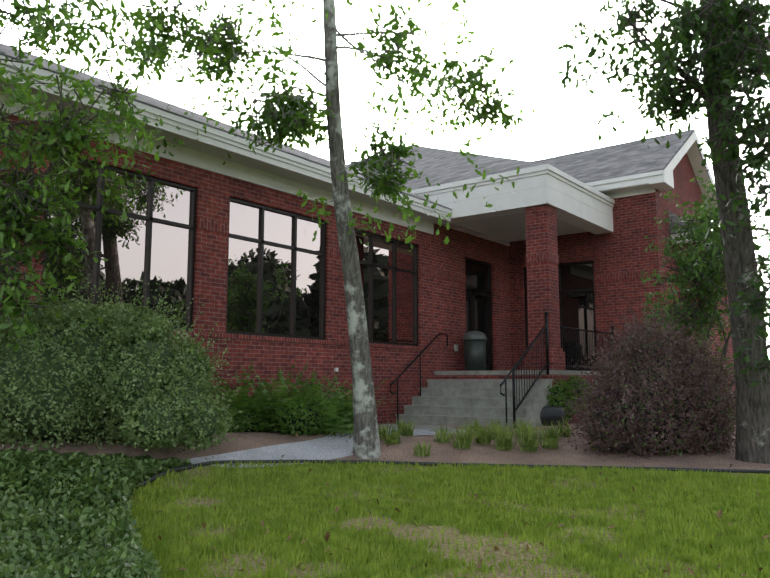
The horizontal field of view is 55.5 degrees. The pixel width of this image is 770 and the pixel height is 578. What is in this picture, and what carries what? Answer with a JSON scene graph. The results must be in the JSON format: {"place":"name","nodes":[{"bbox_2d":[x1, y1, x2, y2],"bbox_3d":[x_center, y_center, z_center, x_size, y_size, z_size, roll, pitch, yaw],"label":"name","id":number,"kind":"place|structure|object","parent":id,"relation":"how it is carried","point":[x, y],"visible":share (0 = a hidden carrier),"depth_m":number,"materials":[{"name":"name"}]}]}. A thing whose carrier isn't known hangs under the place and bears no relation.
{"place":"outdoors","nodes":[
{"label":"outdoors","id":0,"kind":"place"},
{"bbox_2d":[190,427,447,467],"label":"walkway","id":1,"kind":"structure","parent":0,"point":[329,447],"depth_m":10.30,"materials":[{"name":"grey concrete"}]},
{"bbox_2d":[0,408,769,577],"bbox_3d":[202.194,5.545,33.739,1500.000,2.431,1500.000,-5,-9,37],"label":"terrain","id":2,"kind":"structure","parent":0,"point":[563,454],"depth_m":8.65,"materials":[{"name":"green plant"}]},
{"bbox_2d":[0,447,189,577],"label":"groundcover leaves","id":3,"kind":"object","parent":2,"relation":"on","point":[88,527],"visible":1,"depth_m":6.23,"materials":[{"name":"green plant"}]},
{"bbox_2d":[0,263,249,458],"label":"bush","id":4,"kind":"object","parent":2,"relation":"on","point":[156,326],"depth_m":8.71,"materials":[{"name":"green plant"}]},
{"bbox_2d":[0,0,358,355],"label":"tree","id":5,"kind":"object","parent":2,"relation":"on","point":[39,32],"depth_m":8.19,"materials":[{"name":"green plant"}]},
{"bbox_2d":[217,397,331,435],"bbox_3d":[-1.813,2.012,11.648,2.102,0.644,1.161,0,-7,-3],"label":"bush","id":6,"kind":"object","parent":2,"relation":"on","point":[243,426],"depth_m":11.37,"materials":[{"name":"green plant"}]},
{"bbox_2d":[56,0,534,458],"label":"tree","id":7,"kind":"object","parent":2,"relation":"on","point":[394,189],"depth_m":10.56,"materials":[{"name":"green plant"}]},
{"bbox_2d":[209,359,394,437],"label":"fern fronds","id":8,"kind":"object","parent":2,"relation":"on","point":[339,416],"visible":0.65,"depth_m":11.63,"materials":[{"name":"green plant"}]},
{"bbox_2d":[0,112,765,434],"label":"brick walls","id":9,"kind":"structure","parent":2,"relation":"on","point":[622,246],"depth_m":16.93,"materials":[{"name":"red brick"}]},
{"bbox_2d":[41,154,596,370],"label":"window frames","id":10,"kind":"structure","parent":9,"relation":"attached to","point":[295,249],"depth_m":14.43,"materials":[{"name":"black metal"}]},
{"bbox_2d":[43,158,414,343],"bbox_3d":[5.628,0.462,20.286,3.354,2.489,28.900,-7,-10,45],"label":"window glass","id":11,"kind":"object","parent":10,"relation":"in","point":[123,247],"visible":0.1,"depth_m":13.28,"materials":[{"name":"clear glass"}]},
{"bbox_2d":[0,173,674,386],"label":"brick trim bands","id":12,"kind":"object","parent":9,"relation":"attached to","point":[213,225],"visible":0.5,"depth_m":16.66,"materials":[{"name":"red brick"}]},
{"bbox_2d":[0,54,722,371],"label":"painted trim","id":13,"kind":"structure","parent":9,"relation":"attached to","point":[574,212],"depth_m":16.95,"materials":[{"name":"white paint"}]},
{"bbox_2d":[0,81,652,241],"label":"soffits","id":14,"kind":"object","parent":13,"relation":"on","point":[510,228],"visible":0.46,"depth_m":15.90,"materials":[{"name":"grey paint"}]},
{"bbox_2d":[0,43,766,284],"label":"roof shingles","id":15,"kind":"object","parent":9,"relation":"on","point":[439,166],"visible":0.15,"depth_m":20.41,"materials":[{"name":"grey"}]},
{"bbox_2d":[465,261,595,364],"bbox_3d":[3.829,0.796,20.568,3.818,3.070,1.526,1,-7,-8],"label":"door glass","id":16,"kind":"object","parent":9,"relation":"attached to","point":[578,312],"visible":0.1,"depth_m":20.41,"materials":[{"name":"glass"}]},
{"bbox_2d":[113,427,769,575],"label":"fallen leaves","id":17,"kind":"object","parent":2,"relation":"on","point":[327,534],"visible":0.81,"depth_m":6.24,"materials":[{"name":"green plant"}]},
{"bbox_2d":[135,459,769,487],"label":"lawn edging","id":18,"kind":"object","parent":2,"relation":"on","point":[164,473],"visible":0.65,"depth_m":9.61,"materials":[{"name":"grey concrete"}]},
{"bbox_2d":[378,345,597,433],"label":"entrance steps","id":19,"kind":"structure","parent":2,"relation":"on","point":[453,402],"depth_m":16.23,"materials":[{"name":"grey concrete"}]},
{"bbox_2d":[462,331,486,370],"bbox_3d":[2.304,1.590,18.760,0.630,1.040,0.630,-5,-9,37],"label":"trash bin","id":20,"kind":"object","parent":19,"relation":"on","point":[474,350],"visible":0.94,"depth_m":18.52,"materials":[{"name":"grey plastic"}]},
{"bbox_2d":[390,312,613,427],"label":"iron railings","id":21,"kind":"object","parent":19,"relation":"on","point":[516,365],"visible":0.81,"depth_m":16.31,"materials":[{"name":"black metal"}]},
{"bbox_2d":[378,416,643,456],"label":"grass tufts","id":22,"kind":"object","parent":2,"relation":"on","point":[528,440],"visible":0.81,"depth_m":11.41,"materials":[{"name":"green plant"}]},
{"bbox_2d":[540,406,564,425],"bbox_3d":[3.471,2.787,15.795,0.720,0.520,0.440,0,-7,1],"label":"landscape floodlight","id":23,"kind":"object","parent":2,"relation":"on","point":[549,414],"visible":0.46,"depth_m":15.60,"materials":[{"name":"grey metal"}]},
{"bbox_2d":[546,374,591,422],"bbox_3d":[3.795,2.502,16.516,1.262,1.161,2.190,-5,-9,37],"label":"green bush","id":24,"kind":"object","parent":2,"relation":"on","point":[567,384],"depth_m":16.32,"materials":[{"name":"green plant"}]},
{"bbox_2d":[553,298,735,459],"bbox_3d":[4.392,1.513,11.789,2.732,2.783,3.314,-5,-9,37],"label":"loropetalum bush","id":25,"kind":"object","parent":2,"relation":"on","point":[621,359],"depth_m":11.27,"materials":[{"name":"purple plant"}]},
{"bbox_2d":[549,0,769,463],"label":"tree","id":26,"kind":"object","parent":2,"relation":"on","point":[656,52],"depth_m":10.05,"materials":[{"name":"green plant"}]},
{"bbox_2d":[639,170,769,395],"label":"tree","id":27,"kind":"object","parent":2,"relation":"on","point":[700,248],"depth_m":13.92,"materials":[{"name":"green plant"}]},
{"bbox_2d":[0,0,769,357],"label":"sky","id":28,"kind":"structure","parent":0,"point":[524,32],"materials":[{"name":"white"}]},
{"bbox_2d":[128,458,769,577],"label":"lawn grass","id":29,"kind":"structure","parent":0,"point":[713,498],"depth_m":6.74,"materials":[{"name":"green plant"}]}
]}

